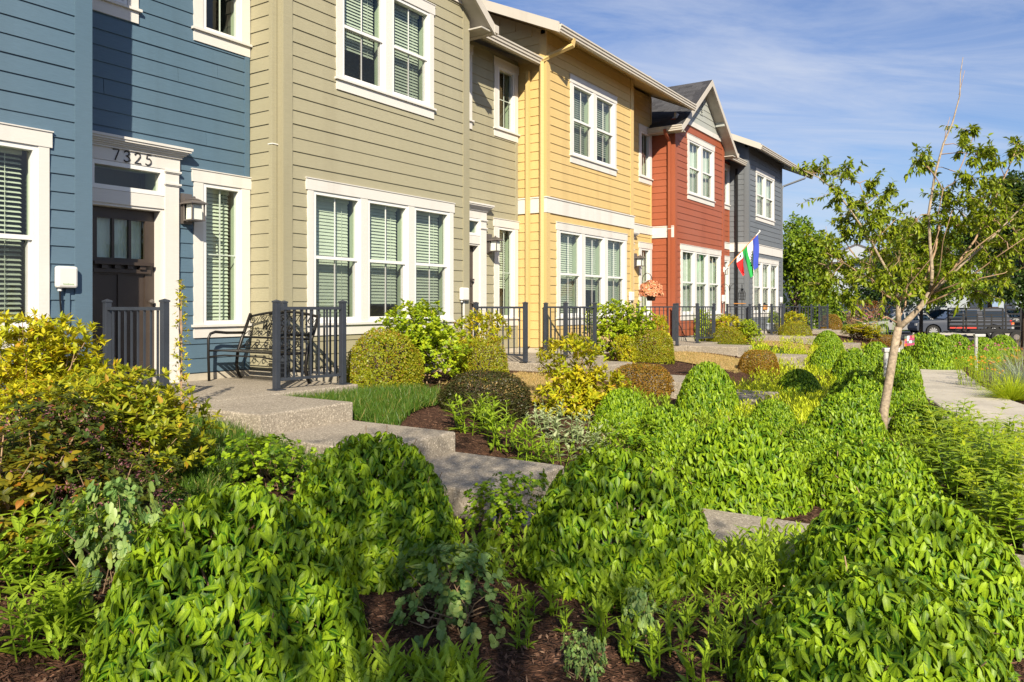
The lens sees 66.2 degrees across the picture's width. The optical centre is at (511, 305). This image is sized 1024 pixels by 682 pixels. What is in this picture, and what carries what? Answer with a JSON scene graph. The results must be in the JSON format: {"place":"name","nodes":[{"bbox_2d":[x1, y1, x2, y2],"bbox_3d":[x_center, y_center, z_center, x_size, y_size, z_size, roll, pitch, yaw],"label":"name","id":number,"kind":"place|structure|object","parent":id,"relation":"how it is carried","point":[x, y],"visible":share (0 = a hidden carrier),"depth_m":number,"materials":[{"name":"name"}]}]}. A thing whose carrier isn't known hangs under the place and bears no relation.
{"place":"outdoors","nodes":[
{"label":"outdoors","id":0,"kind":"place"},
{"bbox_2d":[0,307,1023,681],"bbox_3d":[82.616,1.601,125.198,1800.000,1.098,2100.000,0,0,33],"label":"ground","id":1,"kind":"structure","parent":0,"point":[434,417],"depth_m":3.76,"materials":[{"name":"brown soil"}]},
{"bbox_2d":[0,495,82,599],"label":"leafy perennial","id":2,"kind":"object","parent":1,"relation":"on","point":[18,523],"visible":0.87,"depth_m":3.80,"materials":[{"name":"green plant"}]},
{"bbox_2d":[0,567,96,662],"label":"leafy perennial","id":3,"kind":"object","parent":1,"relation":"on","point":[23,608],"visible":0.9,"depth_m":3.31,"materials":[{"name":"green plant"}]},
{"bbox_2d":[0,369,111,457],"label":"azalea","id":4,"kind":"object","parent":1,"relation":"on","point":[13,387],"visible":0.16,"depth_m":5.56,"materials":[{"name":"yellow plant"}]},
{"bbox_2d":[0,490,116,594],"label":"leafy perennial","id":5,"kind":"object","parent":1,"relation":"on","point":[3,552],"visible":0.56,"depth_m":3.93,"materials":[{"name":"green plant"}]},
{"bbox_2d":[0,307,124,413],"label":"azalea","id":6,"kind":"object","parent":1,"relation":"on","point":[44,337],"visible":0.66,"depth_m":6.16,"materials":[{"name":"yellow plant"}]},
{"bbox_2d":[24,559,102,648],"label":"leafy perennial","id":7,"kind":"object","parent":1,"relation":"on","point":[64,597],"visible":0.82,"depth_m":3.40,"materials":[{"name":"green plant"}]},
{"bbox_2d":[0,415,130,559],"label":"leafy shrub","id":8,"kind":"object","parent":1,"relation":"on","point":[35,486],"visible":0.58,"depth_m":4.14,"materials":[{"name":"green plant"}]},
{"bbox_2d":[0,381,150,526],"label":"abelia shrub","id":9,"kind":"object","parent":1,"relation":"on","point":[64,439],"visible":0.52,"depth_m":4.57,"materials":[{"name":"green plant"}]},
{"bbox_2d":[43,474,164,601],"bbox_3d":[-2.001,1.163,3.946,0.582,0.627,0.476,0,0,26],"label":"snowberry shrub","id":10,"kind":"object","parent":1,"relation":"on","point":[120,529],"visible":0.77,"depth_m":3.90,"materials":[{"name":"teal plant"}]},
{"bbox_2d":[28,447,189,554],"bbox_3d":[-2.290,1.071,4.493,0.860,0.536,0.826,0,0,-37],"label":"abelia shrub","id":11,"kind":"object","parent":1,"relation":"on","point":[92,472],"visible":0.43,"depth_m":4.44,"materials":[{"name":"green plant"}]},
{"bbox_2d":[0,0,252,419],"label":"townhouse","id":12,"kind":"structure","parent":1,"relation":"on","point":[105,105],"depth_m":9.11,"materials":[{"name":"blue wood"}]},
{"bbox_2d":[0,122,53,348],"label":"window","id":13,"kind":"structure","parent":12,"relation":"in","point":[24,151],"depth_m":7.57,"materials":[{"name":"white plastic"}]},
{"bbox_2d":[92,0,142,23],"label":"window","id":14,"kind":"structure","parent":12,"relation":"in","point":[128,10],"depth_m":8.92,"materials":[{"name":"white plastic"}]},
{"bbox_2d":[93,206,153,378],"bbox_3d":[-4.520,-0.110,9.076,0.170,2.020,0.814,0,0,33],"label":"door","id":15,"kind":"structure","parent":12,"relation":"in","point":[120,275],"depth_m":9.14,"materials":[{"name":"paint"}]},
{"bbox_2d":[191,168,252,337],"bbox_3d":[-3.930,-0.651,10.210,0.612,2.102,0.905,0,0,33],"label":"window","id":16,"kind":"structure","parent":12,"relation":"in","point":[221,246],"depth_m":10.22,"materials":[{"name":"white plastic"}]},
{"bbox_2d":[191,0,252,57],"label":"window","id":17,"kind":"structure","parent":12,"relation":"in","point":[222,24],"depth_m":10.30,"materials":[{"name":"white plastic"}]},
{"bbox_2d":[27,360,232,489],"bbox_3d":[-2.637,0.797,5.428,1.242,0.863,1.249,0,0,-1],"label":"azalea","id":18,"kind":"object","parent":1,"relation":"on","point":[158,425],"visible":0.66,"depth_m":5.22,"materials":[{"name":"green plant"}]},
{"bbox_2d":[75,429,308,507],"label":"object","id":19,"kind":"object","parent":1,"relation":"on","point":[169,496],"depth_m":5.28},
{"bbox_2d":[171,279,192,406],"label":"columnar shrub","id":20,"kind":"object","parent":19,"relation":"on","point":[180,320],"visible":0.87,"depth_m":7.14,"materials":[{"name":"yellow plant"}]},
{"bbox_2d":[79,482,370,681],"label":"dogwood shrub","id":21,"kind":"object","parent":1,"relation":"on","point":[143,602],"visible":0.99,"depth_m":3.01,"materials":[{"name":"green plant"}]},
{"bbox_2d":[204,433,319,493],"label":"snowberry shrub","id":22,"kind":"object","parent":1,"relation":"on","point":[263,465],"visible":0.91,"depth_m":5.42,"materials":[{"name":"green plant"}]},
{"bbox_2d":[141,0,543,382],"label":"townhouse","id":23,"kind":"structure","parent":1,"relation":"on","point":[384,135],"depth_m":11.71,"materials":[{"name":"beige wood"}]},
{"bbox_2d":[305,177,455,335],"bbox_3d":[-2.062,-0.651,11.844,0.612,2.102,3.210,0,0,33],"label":"window","id":24,"kind":"structure","parent":23,"relation":"in","point":[370,249],"depth_m":11.68,"materials":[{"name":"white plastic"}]},
{"bbox_2d":[334,0,436,118],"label":"window","id":25,"kind":"structure","parent":23,"relation":"in","point":[385,48],"depth_m":11.93,"materials":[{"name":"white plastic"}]},
{"bbox_2d":[493,217,518,325],"bbox_3d":[-0.334,-0.651,15.661,0.612,2.102,0.905,0,0,33],"label":"window","id":26,"kind":"structure","parent":23,"relation":"in","point":[501,227],"depth_m":15.73,"materials":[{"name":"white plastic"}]},
{"bbox_2d":[493,56,519,142],"bbox_3d":[-0.334,-4.056,15.661,0.612,1.532,0.905,0,0,33],"label":"window","id":27,"kind":"structure","parent":23,"relation":"in","point":[503,69],"depth_m":15.73,"materials":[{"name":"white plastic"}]},
{"bbox_2d":[291,430,462,594],"bbox_3d":[-0.830,1.155,4.618,1.110,0.915,1.070,0,0,33],"label":"dogwood shrub","id":28,"kind":"object","parent":1,"relation":"on","point":[398,481],"visible":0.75,"depth_m":4.30,"materials":[{"name":"green plant"}]},
{"bbox_2d":[346,328,425,388],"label":"clipped shrub","id":29,"kind":"object","parent":1,"relation":"on","point":[393,370],"visible":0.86,"depth_m":9.76,"materials":[{"name":"green plant"}]},
{"bbox_2d":[357,298,474,382],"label":"leafy shrub","id":30,"kind":"object","parent":1,"relation":"on","point":[421,338],"visible":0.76,"depth_m":10.59,"materials":[{"name":"green plant"}]},
{"bbox_2d":[31,516,809,681],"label":"ground cover","id":31,"kind":"object","parent":1,"relation":"on","point":[449,655],"visible":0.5,"depth_m":3.88,"materials":[{"name":"green plant"}]},
{"bbox_2d":[77,342,791,504],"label":"grass","id":32,"kind":"structure","parent":1,"relation":"on","point":[372,400],"depth_m":6.97,"materials":[{"name":"plant"}]},
{"bbox_2d":[389,536,511,648],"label":"snowberry shrub","id":33,"kind":"object","parent":1,"relation":"on","point":[452,603],"visible":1,"depth_m":3.68,"materials":[{"name":"teal plant"}]},
{"bbox_2d":[438,308,513,375],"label":"leafy shrub","id":34,"kind":"object","parent":1,"relation":"on","point":[479,318],"visible":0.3,"depth_m":11.79,"materials":[{"name":"yellow plant"}]},
{"bbox_2d":[453,334,509,381],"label":"clipped shrub","id":35,"kind":"object","parent":1,"relation":"on","point":[484,362],"visible":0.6,"depth_m":10.93,"materials":[{"name":"green plant"}]},
{"bbox_2d":[437,368,531,423],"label":"clipped shrub","id":36,"kind":"object","parent":1,"relation":"on","point":[477,387],"visible":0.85,"depth_m":8.63,"materials":[{"name":"green plant"}]},
{"bbox_2d":[476,396,529,451],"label":"leafy perennial","id":37,"kind":"object","parent":1,"relation":"on","point":[490,421],"visible":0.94,"depth_m":7.39,"materials":[{"name":"green plant"}]},
{"bbox_2d":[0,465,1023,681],"bbox_3d":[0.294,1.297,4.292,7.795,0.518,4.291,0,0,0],"label":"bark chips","id":38,"kind":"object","parent":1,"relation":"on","point":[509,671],"visible":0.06,"depth_m":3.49,"materials":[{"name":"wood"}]},
{"bbox_2d":[457,468,568,550],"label":"snowberry shrub","id":39,"kind":"object","parent":1,"relation":"on","point":[509,510],"visible":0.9,"depth_m":4.84,"materials":[{"name":"green plant"}]},
{"bbox_2d":[128,376,1023,619],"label":"walkway","id":40,"kind":"structure","parent":1,"relation":"on","point":[321,425],"depth_m":6.78,"materials":[{"name":"concrete"}]},
{"bbox_2d":[102,298,169,394],"bbox_3d":[-3.751,0.429,7.806,1.150,0.999,0.150,0,0,33],"label":"railing","id":41,"kind":"object","parent":40,"relation":"on","point":[108,324],"visible":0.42,"depth_m":7.77,"materials":[{"name":"metal"}]},
{"bbox_2d":[207,311,320,383],"bbox_3d":[-3.031,0.500,9.604,1.322,0.879,0.689,0,0,33],"label":"bench","id":42,"kind":"object","parent":40,"relation":"on","point":[249,349],"visible":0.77,"depth_m":9.68,"materials":[{"name":"metal"}]},
{"bbox_2d":[267,299,351,390],"bbox_3d":[-2.690,0.429,9.269,1.250,0.999,1.080,0,0,33],"label":"railing","id":43,"kind":"object","parent":40,"relation":"on","point":[280,370],"visible":0.95,"depth_m":9.13,"materials":[{"name":"metal"}]},
{"bbox_2d":[531,332,634,420],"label":"azalea","id":44,"kind":"object","parent":1,"relation":"on","point":[577,393],"visible":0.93,"depth_m":9.26,"materials":[{"name":"yellow plant"}]},
{"bbox_2d":[560,622,607,681],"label":"snowberry shrub","id":45,"kind":"object","parent":1,"relation":"on","point":[581,663],"visible":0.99,"depth_m":3.12,"materials":[{"name":"teal plant"}]},
{"bbox_2d":[482,0,696,353],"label":"townhouse","id":46,"kind":"structure","parent":1,"relation":"on","point":[585,230],"depth_m":16.69,"materials":[{"name":"yellow wood"}]},
{"bbox_2d":[556,221,627,325],"bbox_3d":[1.590,-0.651,17.378,0.612,2.102,3.350,0,0,33],"label":"window","id":47,"kind":"structure","parent":46,"relation":"in","point":[587,261],"depth_m":17.35,"materials":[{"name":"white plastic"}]},
{"bbox_2d":[569,73,617,175],"bbox_3d":[1.590,-3.906,17.378,0.612,1.832,2.230,0,0,33],"label":"window","id":48,"kind":"structure","parent":46,"relation":"in","point":[592,144],"depth_m":17.29,"materials":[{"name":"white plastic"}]},
{"bbox_2d":[638,123,653,184],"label":"window","id":49,"kind":"structure","parent":46,"relation":"in","point":[647,179],"depth_m":21.34,"materials":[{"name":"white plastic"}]},
{"bbox_2d":[519,446,720,606],"bbox_3d":[0.611,1.219,4.485,1.163,0.819,1.145,0,0,33],"label":"dogwood shrub","id":50,"kind":"object","parent":1,"relation":"on","point":[658,498],"visible":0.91,"depth_m":4.15,"materials":[{"name":"green plant"}]},
{"bbox_2d":[582,298,660,360],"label":"leafy shrub","id":51,"kind":"object","parent":1,"relation":"on","point":[621,324],"visible":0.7,"depth_m":15.30,"materials":[{"name":"green plant"}]},
{"bbox_2d":[591,387,652,432],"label":"dogwood shrub","id":52,"kind":"object","parent":1,"relation":"on","point":[613,407],"visible":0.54,"depth_m":8.80,"materials":[{"name":"green plant"}]},
{"bbox_2d":[439,340,812,406],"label":"straw grass","id":53,"kind":"structure","parent":1,"relation":"on","point":[685,355],"depth_m":15.42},
{"bbox_2d":[578,419,674,468],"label":"snowberry shrub","id":54,"kind":"object","parent":1,"relation":"on","point":[633,431],"visible":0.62,"depth_m":7.01,"materials":[{"name":"green plant"}]},
{"bbox_2d":[606,609,647,664],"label":"young shoot","id":55,"kind":"object","parent":1,"relation":"on","point":[627,634],"visible":0.97,"depth_m":3.30,"materials":[{"name":"green plant"}]},
{"bbox_2d":[608,362,674,397],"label":"clipped shrub","id":56,"kind":"object","parent":1,"relation":"on","point":[662,373],"visible":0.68,"depth_m":11.32,"materials":[{"name":"brown plant"}]},
{"bbox_2d":[621,578,672,661],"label":"snowberry shrub","id":57,"kind":"object","parent":1,"relation":"on","point":[640,603],"visible":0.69,"depth_m":3.37,"materials":[{"name":"teal plant"}]},
{"bbox_2d":[629,329,674,363],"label":"clipped shrub","id":58,"kind":"object","parent":1,"relation":"on","point":[652,354],"visible":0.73,"depth_m":14.91,"materials":[{"name":"green plant"}]},
{"bbox_2d":[632,623,673,679],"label":"young shoot","id":59,"kind":"object","parent":1,"relation":"on","point":[653,640],"visible":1,"depth_m":3.19,"materials":[{"name":"green plant"}]},
{"bbox_2d":[625,404,702,467],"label":"dogwood shrub","id":60,"kind":"object","parent":1,"relation":"on","point":[681,430],"visible":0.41,"depth_m":7.26,"materials":[{"name":"green plant"}]},
{"bbox_2d":[671,637,719,681],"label":"young shoot","id":61,"kind":"object","parent":1,"relation":"on","point":[704,661],"visible":1,"depth_m":3.06,"materials":[{"name":"green plant"}]},
{"bbox_2d":[647,80,747,340],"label":"townhouse","id":62,"kind":"structure","parent":1,"relation":"on","point":[692,151],"depth_m":22.33,"materials":[{"name":"red wood"}]},
{"bbox_2d":[680,243,721,319],"bbox_3d":[5.459,-0.651,22.923,0.262,2.102,3.390,0,0,33],"label":"window","id":63,"kind":"structure","parent":62,"relation":"in","point":[697,273],"depth_m":23.07,"materials":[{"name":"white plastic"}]},
{"bbox_2d":[687,133,715,206],"bbox_3d":[5.437,-3.906,22.890,0.262,1.832,2.270,0,0,33],"label":"window","id":64,"kind":"structure","parent":62,"relation":"in","point":[698,176],"depth_m":22.85,"materials":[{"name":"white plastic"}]},
{"bbox_2d":[675,361,740,420],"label":"dogwood shrub","id":65,"kind":"object","parent":1,"relation":"on","point":[703,386],"visible":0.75,"depth_m":10.14,"materials":[{"name":"green plant"}]},
{"bbox_2d":[708,624,742,680],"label":"young shoot","id":66,"kind":"object","parent":1,"relation":"on","point":[731,667],"visible":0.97,"depth_m":3.18,"materials":[{"name":"green plant"}]},
{"bbox_2d":[488,352,963,429],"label":"front steps","id":67,"kind":"structure","parent":1,"relation":"on","point":[515,363],"depth_m":12.49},
{"bbox_2d":[473,302,530,362],"bbox_3d":[-0.198,0.429,13.190,1.150,0.999,0.150,0,0,33],"label":"railing","id":68,"kind":"object","parent":67,"relation":"on","point":[525,330],"visible":0.69,"depth_m":13.01,"materials":[{"name":"metal"}]},
{"bbox_2d":[543,302,597,357],"bbox_3d":[0.863,0.429,14.652,1.250,0.999,1.080,0,0,33],"label":"railing","id":69,"kind":"object","parent":67,"relation":"on","point":[592,321],"visible":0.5,"depth_m":14.65,"materials":[{"name":"metal"}]},
{"bbox_2d":[673,415,812,518],"bbox_3d":[1.752,1.239,6.066,1.101,0.777,1.113,0,0,33],"label":"dogwood shrub","id":70,"kind":"object","parent":1,"relation":"on","point":[753,457],"visible":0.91,"depth_m":5.72,"materials":[{"name":"green plant"}]},
{"bbox_2d":[637,340,858,369],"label":"front steps","id":71,"kind":"structure","parent":1,"relation":"on","point":[717,348],"depth_m":17.92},
{"bbox_2d":[673,303,717,342],"bbox_3d":[4.526,0.429,20.203,1.250,0.999,1.080,0,0,33],"label":"railing","id":72,"kind":"object","parent":71,"relation":"on","point":[713,319],"visible":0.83,"depth_m":20.16,"materials":[{"name":"metal"}]},
{"bbox_2d":[737,349,779,378],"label":"clipped shrub","id":73,"kind":"object","parent":1,"relation":"on","point":[766,354],"visible":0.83,"depth_m":14.99,"materials":[{"name":"brown plant"}]},
{"bbox_2d":[584,385,946,474],"bbox_3d":[2.461,1.293,8.592,4.240,0.404,3.707,0,0,33],"label":"ground cover","id":74,"kind":"object","parent":1,"relation":"on","point":[708,419],"visible":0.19,"depth_m":8.47,"materials":[{"name":"green plant"}]},
{"bbox_2d":[725,133,812,333],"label":"townhouse","id":75,"kind":"structure","parent":1,"relation":"on","point":[756,195],"depth_m":27.70,"materials":[{"name":"grey wood"}]},
{"bbox_2d":[755,167,775,225],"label":"window","id":76,"kind":"structure","parent":75,"relation":"in","point":[764,180],"depth_m":28.37,"materials":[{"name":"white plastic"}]},
{"bbox_2d":[753,257,778,316],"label":"window","id":77,"kind":"structure","parent":75,"relation":"in","point":[763,281],"depth_m":28.81,"materials":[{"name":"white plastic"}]},
{"bbox_2d":[749,398,797,432],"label":"dogwood shrub","id":78,"kind":"object","parent":1,"relation":"on","point":[770,412],"visible":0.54,"depth_m":9.04,"materials":[{"name":"green plant"}]},
{"bbox_2d":[717,333,880,425],"bbox_3d":[6.354,1.146,17.322,2.958,0.693,18.138,0,0,27],"label":"lime ground cover","id":79,"kind":"object","parent":1,"relation":"on","point":[802,407],"visible":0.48,"depth_m":12.72,"materials":[{"name":"green plant"}]},
{"bbox_2d":[777,368,824,399],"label":"bush","id":80,"kind":"object","parent":1,"relation":"on","point":[800,379],"visible":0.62,"depth_m":12.40,"materials":[{"name":"green plant"}]},
{"bbox_2d":[782,423,833,471],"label":"dogwood shrub","id":81,"kind":"object","parent":1,"relation":"on","point":[799,439],"visible":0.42,"depth_m":7.24,"materials":[{"name":"green plant"}]},
{"bbox_2d":[783,211,839,328],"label":"leafy tree","id":82,"kind":"object","parent":1,"relation":"on","point":[798,249],"visible":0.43,"depth_m":41.07,"materials":[{"name":"green plant"}]},
{"bbox_2d":[805,392,890,442],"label":"dogwood shrub","id":83,"kind":"object","parent":1,"relation":"on","point":[838,417],"visible":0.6,"depth_m":7.96,"materials":[{"name":"green plant"}]},
{"bbox_2d":[829,346,874,386],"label":"dogwood shrub","id":84,"kind":"object","parent":1,"relation":"on","point":[857,357],"visible":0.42,"depth_m":14.31,"materials":[{"name":"green plant"}]},
{"bbox_2d":[825,369,893,417],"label":"dogwood shrub","id":85,"kind":"object","parent":1,"relation":"on","point":[858,381],"visible":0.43,"depth_m":10.39,"materials":[{"name":"green plant"}]},
{"bbox_2d":[804,435,944,509],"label":"dogwood shrub","id":86,"kind":"object","parent":1,"relation":"on","point":[846,467],"visible":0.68,"depth_m":5.81,"materials":[{"name":"green plant"}]},
{"bbox_2d":[735,556,1020,681],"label":"dogwood shrub","id":87,"kind":"object","parent":1,"relation":"on","point":[869,621],"visible":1,"depth_m":2.73,"materials":[{"name":"green plant"}]},
{"bbox_2d":[873,349,924,391],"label":"dogwood shrub","id":88,"kind":"object","parent":1,"relation":"on","point":[909,365],"visible":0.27,"depth_m":13.19,"materials":[{"name":"green plant"}]},
{"bbox_2d":[843,247,955,313],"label":"leafy tree","id":89,"kind":"object","parent":1,"relation":"on","point":[875,295],"visible":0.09,"depth_m":69.20,"materials":[{"name":"green plant"}]},
{"bbox_2d":[780,487,1023,661],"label":"dogwood shrub","id":90,"kind":"object","parent":1,"relation":"on","point":[903,529],"visible":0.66,"depth_m":3.58,"materials":[{"name":"green plant"}]},
{"bbox_2d":[880,371,927,411],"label":"dogwood shrub","id":91,"kind":"object","parent":1,"relation":"on","point":[906,388],"visible":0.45,"depth_m":10.76,"materials":[{"name":"green plant"}]},
{"bbox_2d":[791,59,1023,429],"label":"young tree","id":92,"kind":"object","parent":1,"relation":"on","point":[983,215],"visible":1,"depth_m":8.84,"materials":[{"name":"green plant"}]},
{"bbox_2d":[888,398,945,441],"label":"dogwood shrub","id":93,"kind":"object","parent":1,"relation":"on","point":[898,421],"visible":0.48,"depth_m":8.79,"materials":[{"name":"green plant"}]},
{"bbox_2d":[887,218,968,333],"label":"leafy tree","id":94,"kind":"object","parent":1,"relation":"on","point":[919,249],"visible":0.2,"depth_m":46.53,"materials":[{"name":"green plant"}]},
{"bbox_2d":[910,332,962,369],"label":"dogwood shrub","id":95,"kind":"object","parent":1,"relation":"on","point":[929,352],"visible":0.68,"depth_m":17.87,"materials":[{"name":"green plant"}]},
{"bbox_2d":[911,405,1019,474],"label":"leafy perennial","id":96,"kind":"object","parent":1,"relation":"on","point":[955,430],"visible":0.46,"depth_m":6.87,"materials":[{"name":"green plant"}]},
{"bbox_2d":[924,436,1023,509],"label":"leafy perennial","id":97,"kind":"object","parent":1,"relation":"on","point":[976,465],"visible":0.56,"depth_m":5.80,"materials":[{"name":"green plant"}]},
{"bbox_2d":[946,418,1023,497],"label":"leafy perennial","id":98,"kind":"object","parent":1,"relation":"on","point":[976,446],"visible":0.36,"depth_m":6.23,"materials":[{"name":"green plant"}]},
{"bbox_2d":[951,429,1023,515],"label":"leafy perennial","id":99,"kind":"object","parent":1,"relation":"on","point":[1004,454],"visible":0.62,"depth_m":5.61,"materials":[{"name":"green plant"}]},
{"bbox_2d":[954,465,1023,538],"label":"leafy perennial","id":100,"kind":"object","parent":1,"relation":"on","point":[970,475],"visible":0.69,"depth_m":5.12,"materials":[{"name":"green plant"}]},
{"bbox_2d":[956,169,1023,346],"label":"leafy tree","id":101,"kind":"object","parent":1,"relation":"on","point":[1017,279],"visible":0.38,"depth_m":37.66,"materials":[{"name":"green plant"}]},
{"bbox_2d":[962,464,1023,553],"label":"leafy perennial","id":102,"kind":"object","parent":1,"relation":"on","point":[991,520],"visible":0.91,"depth_m":4.92,"materials":[{"name":"green plant"}]},
{"bbox_2d":[967,369,1023,400],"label":"grass tuft","id":103,"kind":"object","parent":1,"relation":"on","point":[1012,392],"visible":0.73,"depth_m":12.26,"materials":[{"name":"green plant"}]},
{"bbox_2d":[488,0,1023,306],"label":"sky","id":104,"kind":"structure","parent":0,"point":[802,80],"materials":[{"name":"blue"}]},
{"bbox_2d":[872,334,1020,345],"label":"road","id":105,"kind":"structure","parent":0,"point":[970,338],"depth_m":53.35,"materials":[{"name":"asphalt"}]},
{"bbox_2d":[907,309,1011,336],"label":"pickup truck","id":106,"kind":"object","parent":105,"relation":"on","point":[938,324],"visible":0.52,"depth_m":51.19,"materials":[{"name":"grey metal"}]},
{"bbox_2d":[947,305,1021,342],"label":"utility trailer","id":107,"kind":"object","parent":105,"relation":"on","point":[1015,333],"visible":0.88,"depth_m":44.84,"materials":[{"name":"black metal"}]},
{"bbox_2d":[899,346,1023,553],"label":"garden path","id":108,"kind":"structure","parent":0,"point":[939,385],"depth_m":12.23,"materials":[{"name":"concrete"}]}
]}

